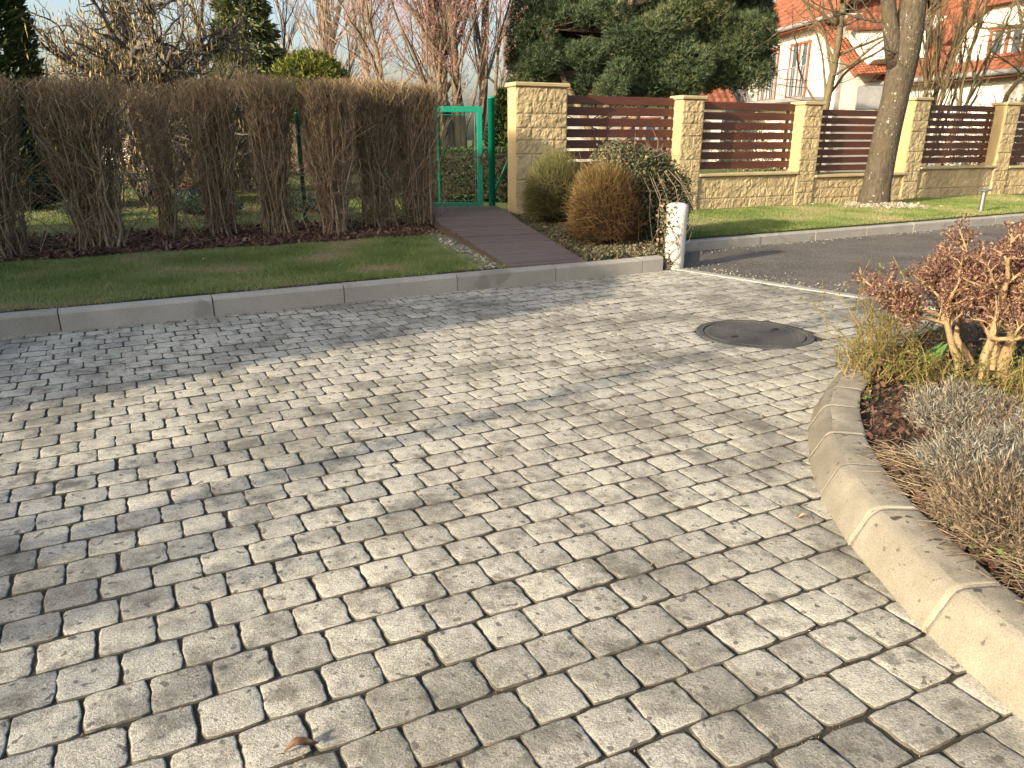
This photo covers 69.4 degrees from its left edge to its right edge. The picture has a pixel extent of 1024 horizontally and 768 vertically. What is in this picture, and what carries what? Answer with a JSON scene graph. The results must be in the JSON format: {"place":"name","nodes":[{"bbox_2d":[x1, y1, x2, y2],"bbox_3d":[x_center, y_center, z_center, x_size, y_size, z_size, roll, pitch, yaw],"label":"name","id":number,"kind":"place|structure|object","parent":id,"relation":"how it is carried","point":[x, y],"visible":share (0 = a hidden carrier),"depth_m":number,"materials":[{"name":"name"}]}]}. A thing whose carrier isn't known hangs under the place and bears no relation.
{"place":"outdoors","nodes":[
{"label":"outdoors","id":0,"kind":"place"},
{"bbox_2d":[0,234,514,311],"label":"verge lawn","id":1,"kind":"structure","parent":0,"point":[215,275],"depth_m":6.59,"materials":[{"name":"green plant"}]},
{"bbox_2d":[422,228,498,268],"bbox_3d":[-0.672,-1.578,8.369,0.242,0.058,3.171,-6,19,-16],"label":"gravel strip","id":2,"kind":"object","parent":1,"relation":"on","point":[451,243],"visible":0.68,"depth_m":7.92,"materials":[{"name":"grey gravel"}]},
{"bbox_2d":[1,0,775,139],"label":"sky","id":3,"kind":"structure","parent":0,"point":[54,5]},
{"bbox_2d":[0,269,1023,767],"bbox_3d":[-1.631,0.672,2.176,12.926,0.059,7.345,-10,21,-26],"label":"paved driveway","id":4,"kind":"structure","parent":0,"point":[968,703],"depth_m":2.47,"materials":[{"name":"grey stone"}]},
{"bbox_2d":[275,737,318,754],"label":"fallen leaf","id":5,"kind":"object","parent":4,"relation":"on","point":[295,741],"visible":1,"depth_m":1.65,"materials":[{"name":"brown plant"}]},
{"bbox_2d":[0,255,662,337],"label":"lawn kerb","id":6,"kind":"structure","parent":4,"relation":"on","point":[31,322],"depth_m":5.96,"materials":[{"name":"concrete"}]},
{"bbox_2d":[2,281,951,765],"bbox_3d":[-1.182,0.367,3.024,8.530,0.010,5.936,-10,21,-26],"label":"joint moss","id":7,"kind":"object","parent":4,"relation":"on","point":[588,621],"visible":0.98,"depth_m":2.36,"materials":[{"name":"green plant"}]},
{"bbox_2d":[45,288,931,763],"bbox_3d":[-0.489,0.276,3.272,6.875,0.012,5.760,-10,21,-27],"label":"paving debris","id":8,"kind":"object","parent":4,"relation":"on","point":[461,534],"visible":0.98,"depth_m":2.62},
{"bbox_2d":[696,320,814,349],"bbox_3d":[1.700,-0.335,5.190,0.796,0.058,0.796,0,18,0],"label":"manhole cover","id":9,"kind":"object","parent":4,"relation":"on","point":[765,335],"visible":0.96,"depth_m":5.15,"materials":[{"name":"metal"}]},
{"bbox_2d":[795,513,811,519],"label":"fallen leaf","id":10,"kind":"object","parent":4,"relation":"on","point":[802,514],"visible":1,"depth_m":2.65,"materials":[{"name":"beige plant"}]},
{"bbox_2d":[807,315,1023,721],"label":"garden kerb","id":11,"kind":"structure","parent":4,"relation":"on","point":[972,623],"depth_m":2.23,"materials":[{"name":"concrete"}]},
{"bbox_2d":[14,141,1023,310],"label":"garden ground","id":12,"kind":"structure","parent":0,"point":[504,205],"depth_m":11.83,"materials":[{"name":"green plant"}]},
{"bbox_2d":[0,0,62,208],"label":"thuja tree","id":13,"kind":"object","parent":12,"relation":"on","point":[13,57],"visible":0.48,"depth_m":11.80,"materials":[{"name":"green plant"}]},
{"bbox_2d":[0,109,69,208],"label":"evergreen shrub","id":14,"kind":"object","parent":12,"relation":"on","point":[54,193],"visible":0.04,"depth_m":12.51,"materials":[{"name":"green plant"}]},
{"bbox_2d":[52,196,118,215],"bbox_3d":[-6.575,-2.789,11.473,0.989,0.410,0.884,0,18,0],"label":"juniper","id":15,"kind":"object","parent":12,"relation":"on","point":[59,210],"visible":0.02,"depth_m":11.30,"materials":[{"name":"green plant"}]},
{"bbox_2d":[15,0,292,208],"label":"bare tree","id":16,"kind":"object","parent":12,"relation":"on","point":[132,64],"visible":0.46,"depth_m":12.90,"materials":[{"name":"brown plant"}]},
{"bbox_2d":[157,192,202,214],"bbox_3d":[-5.249,-2.937,11.912,0.924,0.414,0.824,-13,22,-34],"label":"juniper","id":17,"kind":"object","parent":12,"relation":"on","point":[186,207],"visible":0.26,"depth_m":11.77,"materials":[{"name":"green plant"}]},
{"bbox_2d":[136,100,240,190],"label":"bare shrub","id":18,"kind":"object","parent":12,"relation":"on","point":[190,165],"depth_m":15.80,"materials":[{"name":"brown plant"}]},
{"bbox_2d":[15,187,403,227],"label":"garden grass","id":19,"kind":"structure","parent":12,"relation":"on","point":[126,207],"depth_m":12.28,"materials":[{"name":"green plant"}]},
{"bbox_2d":[185,194,242,214],"bbox_3d":[-4.751,-2.909,11.813,0.906,0.424,0.803,-9,20,-24],"label":"juniper","id":20,"kind":"object","parent":12,"relation":"on","point":[200,207],"visible":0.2,"depth_m":11.68,"materials":[{"name":"green plant"}]},
{"bbox_2d":[7,112,434,234],"bbox_3d":[-4.960,-2.490,8.892,8.901,1.562,0.599,-10,21,-27],"label":"chain link fence","id":21,"kind":"object","parent":12,"relation":"on","point":[299,156],"visible":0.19,"depth_m":9.78,"materials":[{"name":"green metal"}]},
{"bbox_2d":[0,216,443,261],"bbox_3d":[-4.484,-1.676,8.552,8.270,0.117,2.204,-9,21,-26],"label":"bark mulch","id":22,"kind":"object","parent":12,"relation":"on","point":[168,242],"visible":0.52,"depth_m":8.70,"materials":[{"name":"brown wood"}]},
{"bbox_2d":[0,71,118,259],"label":"hedge shrub","id":23,"kind":"object","parent":22,"relation":"on","point":[10,237],"visible":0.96,"depth_m":7.44,"materials":[{"name":"brown plant"}]},
{"bbox_2d":[7,74,186,254],"bbox_3d":[-4.512,-2.284,7.777,1.894,1.792,1.225,-11,21,-29],"label":"hedge shrub","id":24,"kind":"object","parent":22,"relation":"on","point":[86,178],"visible":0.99,"depth_m":7.67,"materials":[{"name":"brown plant"}]},
{"bbox_2d":[116,80,255,237],"bbox_3d":[-4.025,-2.599,8.699,1.676,1.803,1.380,7,20,21],"label":"hedge shrub","id":25,"kind":"object","parent":22,"relation":"on","point":[154,149],"visible":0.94,"depth_m":8.57,"materials":[{"name":"brown plant"}]},
{"bbox_2d":[133,74,283,237],"bbox_3d":[-3.651,-2.679,8.849,1.651,1.857,1.287,-9,21,-26],"label":"hedge shrub","id":26,"kind":"object","parent":22,"relation":"on","point":[206,107],"visible":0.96,"depth_m":8.77,"materials":[{"name":"brown plant"}]},
{"bbox_2d":[201,73,356,235],"bbox_3d":[-2.921,-2.767,9.113,2.019,1.927,1.290,-2,19,-7],"label":"hedge shrub","id":27,"kind":"object","parent":22,"relation":"on","point":[262,100],"visible":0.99,"depth_m":8.88,"materials":[{"name":"brown plant"}]},
{"bbox_2d":[254,76,398,235],"bbox_3d":[-2.223,-2.768,9.143,1.549,1.905,1.525,5,19,15],"label":"hedge shrub","id":28,"kind":"object","parent":22,"relation":"on","point":[330,141],"visible":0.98,"depth_m":8.97,"materials":[{"name":"brown plant"}]},
{"bbox_2d":[307,76,443,229],"bbox_3d":[-1.793,-2.993,9.723,1.898,1.905,1.097,-7,20,-20],"label":"hedge shrub","id":29,"kind":"object","parent":22,"relation":"on","point":[375,148],"visible":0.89,"depth_m":9.51,"materials":[{"name":"brown plant"}]},
{"bbox_2d":[369,80,488,227],"bbox_3d":[-1.313,-3.055,10.013,1.441,1.914,1.530,10,21,28],"label":"hedge shrub","id":30,"kind":"object","parent":22,"relation":"on","point":[418,134],"visible":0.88,"depth_m":9.82,"materials":[{"name":"brown plant"}]},
{"bbox_2d":[155,0,289,76],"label":"bare tree","id":31,"kind":"object","parent":12,"relation":"on","point":[202,2],"visible":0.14,"depth_m":26.45,"materials":[{"name":"brown plant"}]},
{"bbox_2d":[205,51,270,192],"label":"bare shrub","id":32,"kind":"object","parent":12,"relation":"on","point":[241,145],"visible":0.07,"depth_m":16.55,"materials":[{"name":"brown plant"}]},
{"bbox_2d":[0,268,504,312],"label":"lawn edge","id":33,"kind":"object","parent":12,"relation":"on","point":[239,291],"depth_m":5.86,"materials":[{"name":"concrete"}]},
{"bbox_2d":[202,0,306,174],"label":"spruce tree","id":34,"kind":"object","parent":12,"relation":"on","point":[269,48],"visible":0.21,"depth_m":23.00,"materials":[{"name":"green plant"}]},
{"bbox_2d":[288,187,320,211],"bbox_3d":[-3.496,-3.069,12.312,1.081,0.413,0.763,0,18,0],"label":"juniper","id":35,"kind":"object","parent":12,"relation":"on","point":[300,201],"visible":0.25,"depth_m":12.20,"materials":[{"name":"green plant"}]},
{"bbox_2d":[198,0,419,173],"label":"bare tree","id":36,"kind":"object","parent":12,"relation":"on","point":[284,33],"visible":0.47,"depth_m":24.11,"materials":[{"name":"brown plant"}]},
{"bbox_2d":[269,46,351,192],"bbox_3d":[-3.865,-5.068,14.476,1.633,2.829,1.661,0,18,0],"label":"globe thuja","id":37,"kind":"object","parent":12,"relation":"on","point":[315,64],"visible":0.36,"depth_m":13.81,"materials":[{"name":"green leaf"},{"name":"dark twig"}]},
{"bbox_2d":[270,0,375,77],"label":"bare tree","id":38,"kind":"object","parent":12,"relation":"on","point":[326,14],"visible":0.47,"depth_m":25.63,"materials":[{"name":"brown plant"}]},
{"bbox_2d":[287,27,362,184],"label":"bare shrub","id":39,"kind":"object","parent":12,"relation":"on","point":[303,149],"visible":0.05,"depth_m":18.52,"materials":[{"name":"brown plant"}]},
{"bbox_2d":[317,0,465,103],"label":"bare tree","id":40,"kind":"object","parent":12,"relation":"on","point":[363,33],"visible":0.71,"depth_m":22.39,"materials":[{"name":"brown plant"}]},
{"bbox_2d":[341,60,450,188],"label":"bare shrub","id":41,"kind":"object","parent":12,"relation":"on","point":[383,76],"visible":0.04,"depth_m":17.66,"materials":[{"name":"brown plant"}]},
{"bbox_2d":[396,119,449,194],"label":"bare shrub","id":42,"kind":"object","parent":12,"relation":"on","point":[443,140],"visible":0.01,"depth_m":15.51,"materials":[{"name":"brown plant"}]},
{"bbox_2d":[436,115,441,202],"bbox_3d":[-1.280,-3.902,13.035,0.067,1.577,0.066,0,18,0],"label":"fence post","id":43,"kind":"object","parent":12,"relation":"on","point":[440,176],"visible":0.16,"depth_m":13.03,"materials":[{"name":"green metal"}]},
{"bbox_2d":[355,0,527,147],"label":"bare tree","id":44,"kind":"object","parent":12,"relation":"on","point":[440,38],"visible":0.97,"depth_m":15.74,"materials":[{"name":"brown plant"}]},
{"bbox_2d":[422,234,482,269],"bbox_3d":[-0.767,-1.466,8.291,0.035,0.148,3.026,-6,19,-18],"label":"lawn edging","id":45,"kind":"object","parent":12,"relation":"on","point":[459,255],"visible":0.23,"depth_m":7.64,"materials":[{"name":"concrete"}]},
{"bbox_2d":[399,146,507,202],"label":"clipped hedge","id":46,"kind":"object","parent":12,"relation":"on","point":[501,157],"visible":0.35,"depth_m":14.02,"materials":[{"name":"green plant"}]},
{"bbox_2d":[425,0,512,142],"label":"bare tree","id":47,"kind":"object","parent":12,"relation":"on","point":[496,78],"visible":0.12,"depth_m":24.14,"materials":[{"name":"brown plant"}]},
{"bbox_2d":[487,96,494,205],"bbox_3d":[-0.315,-3.508,11.469,0.119,1.777,0.119,0,18,0],"label":"gate post","id":48,"kind":"object","parent":12,"relation":"on","point":[491,139],"visible":0.83,"depth_m":11.39,"materials":[{"name":"green metal"}]},
{"bbox_2d":[483,86,507,148],"bbox_3d":[-0.157,-5.269,16.004,1.072,2.245,1.066,0,18,0],"label":"evergreen tree","id":49,"kind":"object","parent":12,"relation":"on","point":[501,115],"visible":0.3,"depth_m":15.62,"materials":[{"name":"green plant"}]},
{"bbox_2d":[495,158,507,192],"bbox_3d":[-0.158,-3.592,11.834,0.567,1.747,0.067,15,24,38],"label":"fence post","id":50,"kind":"object","parent":12,"relation":"on","point":[502,173],"visible":0.01,"depth_m":11.91,"materials":[{"name":"green metal"}]},
{"bbox_2d":[428,206,585,267],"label":"boardwalk","id":51,"kind":"structure","parent":12,"relation":"on","point":[503,236],"depth_m":8.64,"materials":[{"name":"wood"}]},
{"bbox_2d":[545,228,664,258],"bbox_3d":[1.115,-2.083,9.953,1.792,0.001,4.964,-6,19,-17],"label":"shrub bed","id":52,"kind":"object","parent":12,"relation":"on","point":[659,245],"depth_m":8.15,"materials":[{"name":"soil"}]},
{"bbox_2d":[518,144,584,223],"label":"broom shrub","id":53,"kind":"object","parent":52,"relation":"on","point":[547,178],"visible":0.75,"depth_m":10.03,"materials":[{"name":"green plant"}]},
{"bbox_2d":[510,212,659,260],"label":"ground cover","id":54,"kind":"object","parent":52,"relation":"on","point":[552,233],"visible":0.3,"depth_m":8.10,"materials":[{"name":"gravel"}]},
{"bbox_2d":[558,153,651,245],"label":"broom shrub","id":55,"kind":"object","parent":52,"relation":"on","point":[604,208],"visible":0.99,"depth_m":8.01,"materials":[{"name":"brown plant"}]},
{"bbox_2d":[578,131,707,242],"bbox_3d":[1.543,-2.263,8.640,1.568,1.389,1.430,0,18,0],"label":"ivy mound","id":56,"kind":"object","parent":52,"relation":"on","point":[654,174],"visible":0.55,"depth_m":8.40,"materials":[{"name":"green plant"}]},
{"bbox_2d":[502,0,782,161],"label":"pine tree","id":57,"kind":"object","parent":12,"relation":"on","point":[648,48],"visible":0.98,"depth_m":15.86,"materials":[{"name":"green plant"}]},
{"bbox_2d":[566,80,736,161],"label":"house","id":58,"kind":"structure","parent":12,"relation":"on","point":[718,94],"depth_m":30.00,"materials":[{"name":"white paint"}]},
{"bbox_2d":[621,117,660,139],"bbox_3d":[5.225,-10.211,30.063,1.600,1.200,0.080,0,18,1],"label":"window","id":59,"kind":"structure","parent":58,"relation":"in","point":[652,128],"depth_m":30.01,"materials":[{"name":"brown glass"}]},
{"bbox_2d":[711,112,786,171],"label":"leafy shrub","id":60,"kind":"object","parent":12,"relation":"on","point":[747,169],"visible":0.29,"depth_m":16.16,"materials":[{"name":"green plant"}]},
{"bbox_2d":[505,82,1023,213],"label":"garden fence","id":61,"kind":"object","parent":12,"relation":"on","point":[538,112],"visible":0.69,"depth_m":13.31,"materials":[{"name":"stone"}]},
{"bbox_2d":[750,0,965,173],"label":"bare tree","id":62,"kind":"object","parent":12,"relation":"on","point":[829,86],"visible":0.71,"depth_m":16.03,"materials":[{"name":"brown plant"}]},
{"bbox_2d":[721,0,1023,171],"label":"white house","id":63,"kind":"structure","parent":12,"relation":"on","point":[855,93],"depth_m":25.60,"materials":[{"name":"white paint"}]},
{"bbox_2d":[734,85,747,102],"bbox_3d":[10.205,-13.485,32.775,0.080,2.000,1.269,-3,19,-8],"label":"window","id":64,"kind":"structure","parent":63,"relation":"in","point":[743,85],"depth_m":32.90,"materials":[{"name":"brown glass"}]},
{"bbox_2d":[757,47,780,100],"bbox_3d":[10.578,-12.722,30.481,0.080,2.000,1.450,-3,19,-8],"label":"window","id":65,"kind":"structure","parent":63,"relation":"in","point":[777,59],"depth_m":30.15,"materials":[{"name":"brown wood"}]},
{"bbox_2d":[785,40,811,97],"bbox_3d":[10.936,-11.986,28.271,0.080,2.000,1.450,-3,19,-8],"label":"window","id":66,"kind":"structure","parent":63,"relation":"in","point":[793,55],"depth_m":28.18,"materials":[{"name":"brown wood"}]},
{"bbox_2d":[855,86,882,109],"bbox_3d":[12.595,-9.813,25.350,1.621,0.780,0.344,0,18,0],"label":"garage door","id":67,"kind":"structure","parent":63,"relation":"in","point":[868,97],"depth_m":25.30,"materials":[{"name":"metal"}]},
{"bbox_2d":[882,0,1023,165],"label":"bare shrub","id":68,"kind":"object","parent":12,"relation":"on","point":[926,75],"visible":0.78,"depth_m":17.25,"materials":[{"name":"brown plant"}]},
{"bbox_2d":[929,85,991,165],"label":"leafy shrub","id":69,"kind":"object","parent":12,"relation":"on","point":[960,127],"visible":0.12,"depth_m":18.66,"materials":[{"name":"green plant"}]},
{"bbox_2d":[930,126,1014,165],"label":"leafy shrub","id":70,"kind":"object","parent":12,"relation":"on","point":[973,163],"visible":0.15,"depth_m":17.59,"materials":[{"name":"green plant"}]},
{"bbox_2d":[950,0,1023,115],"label":"bare tree","id":71,"kind":"object","parent":12,"relation":"on","point":[1018,27],"visible":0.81,"depth_m":19.84,"materials":[{"name":"brown plant"}]},
{"bbox_2d":[973,77,1023,164],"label":"leafy shrub","id":72,"kind":"object","parent":12,"relation":"on","point":[1019,115],"visible":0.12,"depth_m":17.80,"materials":[{"name":"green plant"}]},
{"bbox_2d":[1009,0,1023,164],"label":"bare tree","id":73,"kind":"object","parent":12,"relation":"on","point":[1022,135],"visible":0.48,"depth_m":18.63,"materials":[{"name":"brown plant"}]},
{"bbox_3d":[-1.555,-3.416,11.318,0.101,1.697,0.101,0,18,0],"label":"gate post","id":74,"kind":"object","parent":12,"relation":"on","visible":0},
{"bbox_2d":[428,101,482,206],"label":"garden gate","id":75,"kind":"structure","parent":74,"relation":"attached to","point":[466,109],"depth_m":11.38,"materials":[{"name":"teal paint"}]},
{"bbox_2d":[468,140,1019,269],"bbox_3d":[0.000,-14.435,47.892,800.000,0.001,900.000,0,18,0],"label":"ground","id":76,"kind":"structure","parent":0,"point":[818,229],"depth_m":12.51,"materials":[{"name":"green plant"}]},
{"bbox_2d":[543,193,1023,240],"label":"road verge","id":77,"kind":"structure","parent":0,"point":[1022,194],"depth_m":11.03,"materials":[{"name":"green plant"}]},
{"bbox_2d":[811,200,949,209],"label":"wood chips","id":78,"kind":"object","parent":77,"relation":"on","point":[890,204],"visible":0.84,"depth_m":13.08,"materials":[{"name":"beige wood"}]},
{"bbox_2d":[795,0,1022,206],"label":"street tree","id":79,"kind":"object","parent":77,"relation":"on","point":[903,29],"visible":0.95,"depth_m":12.66,"materials":[{"name":"brown plant"}]},
{"bbox_2d":[977,189,992,211],"bbox_3d":[7.780,-3.029,12.219,0.224,0.385,0.224,0,18,0],"label":"bollard light","id":80,"kind":"object","parent":77,"relation":"on","point":[982,200],"visible":0.88,"depth_m":12.18,"materials":[{"name":"silver metal"}]},
{"bbox_2d":[663,222,1021,310],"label":"road","id":81,"kind":"structure","parent":0,"point":[812,264],"depth_m":8.51,"materials":[{"name":"grey asphalt"}]},
{"bbox_2d":[664,202,688,269],"bbox_3d":[1.700,-1.514,7.685,0.225,0.722,0.224,0,18,0],"label":"concrete post","id":82,"kind":"object","parent":81,"relation":"on","point":[681,209],"visible":0.81,"depth_m":7.59,"materials":[{"name":"white paint"}]},
{"bbox_2d":[653,189,697,269],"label":"ivy vine","id":83,"kind":"object","parent":82,"relation":"attached to","point":[664,226],"visible":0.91,"depth_m":7.62,"materials":[{"name":"green plant"}]},
{"bbox_2d":[676,268,974,314],"bbox_3d":[3.397,-0.589,5.957,0.100,0.058,4.992,-16,24,-39],"label":"flush edging","id":84,"kind":"object","parent":81,"relation":"on","point":[771,283],"visible":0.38,"depth_m":6.88,"materials":[{"name":"concrete"}]},
{"bbox_2d":[684,223,1014,304],"bbox_3d":[5.939,-2.157,10.586,3.726,0.021,10.840,16,24,39],"label":"road grit","id":85,"kind":"object","parent":81,"relation":"on","point":[802,243],"visible":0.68,"depth_m":7.74,"materials":[{"name":"grey gravel"}]},
{"bbox_2d":[685,213,1023,251],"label":"road kerb","id":86,"kind":"structure","parent":81,"relation":"on","point":[751,240],"depth_m":10.10,"materials":[{"name":"concrete"}]},
{"bbox_2d":[860,318,1023,598],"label":"garden bed","id":87,"kind":"object","parent":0,"point":[866,416],"visible":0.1,"depth_m":3.43,"materials":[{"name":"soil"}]},
{"bbox_2d":[800,256,955,363],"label":"budding shrub","id":88,"kind":"object","parent":87,"relation":"on","point":[881,318],"visible":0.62,"depth_m":4.13,"materials":[{"name":"yellow plant"}]},
{"bbox_2d":[821,308,937,389],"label":"budding shrub","id":89,"kind":"object","parent":87,"relation":"on","point":[859,358],"visible":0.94,"depth_m":3.73,"materials":[{"name":"yellow plant"}]},
{"bbox_2d":[915,342,947,373],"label":"tulip clump","id":90,"kind":"object","parent":87,"relation":"on","point":[939,346],"visible":0.43,"depth_m":3.92,"materials":[{"name":"green plant"}]},
{"bbox_2d":[842,211,1023,380],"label":"red leaved shrub","id":91,"kind":"object","parent":87,"relation":"on","point":[991,286],"visible":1,"depth_m":3.68,"materials":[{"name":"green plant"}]},
{"bbox_2d":[856,425,1023,616],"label":"dry stalks","id":92,"kind":"object","parent":87,"relation":"on","point":[910,462],"visible":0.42,"depth_m":2.43,"materials":[{"name":"beige plant"}]},
{"bbox_2d":[863,320,1023,579],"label":"weeds","id":93,"kind":"object","parent":87,"relation":"on","point":[998,550],"visible":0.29,"depth_m":3.53,"materials":[{"name":"green plant"}]},
{"bbox_2d":[896,335,1023,409],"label":"budding shrub","id":94,"kind":"object","parent":87,"relation":"on","point":[944,371],"visible":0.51,"depth_m":3.40,"materials":[{"name":"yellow plant"}]},
{"bbox_2d":[899,370,1023,441],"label":"lavender","id":95,"kind":"object","parent":87,"relation":"on","point":[931,406],"visible":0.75,"depth_m":3.02,"materials":[{"name":"grey plant"}]},
{"bbox_2d":[902,412,1023,508],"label":"lavender","id":96,"kind":"object","parent":87,"relation":"on","point":[991,444],"visible":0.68,"depth_m":2.56,"materials":[{"name":"grey plant"}]},
{"bbox_2d":[920,450,1023,567],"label":"lavender","id":97,"kind":"object","parent":87,"relation":"on","point":[987,498],"visible":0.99,"depth_m":2.24,"materials":[{"name":"beige plant"}]},
{"bbox_2d":[940,383,1023,442],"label":"lavender","id":98,"kind":"object","parent":87,"relation":"on","point":[1000,418],"visible":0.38,"depth_m":2.91,"materials":[{"name":"grey plant"}]},
{"bbox_2d":[974,328,1023,415],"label":"budding shrub","id":99,"kind":"object","parent":87,"relation":"on","point":[1019,386],"visible":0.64,"depth_m":3.13,"materials":[{"name":"yellow plant"}]},
{"bbox_2d":[987,395,1023,445],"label":"lavender","id":100,"kind":"object","parent":87,"relation":"on","point":[1020,421],"visible":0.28,"depth_m":2.77,"materials":[{"name":"grey plant"}]}
]}

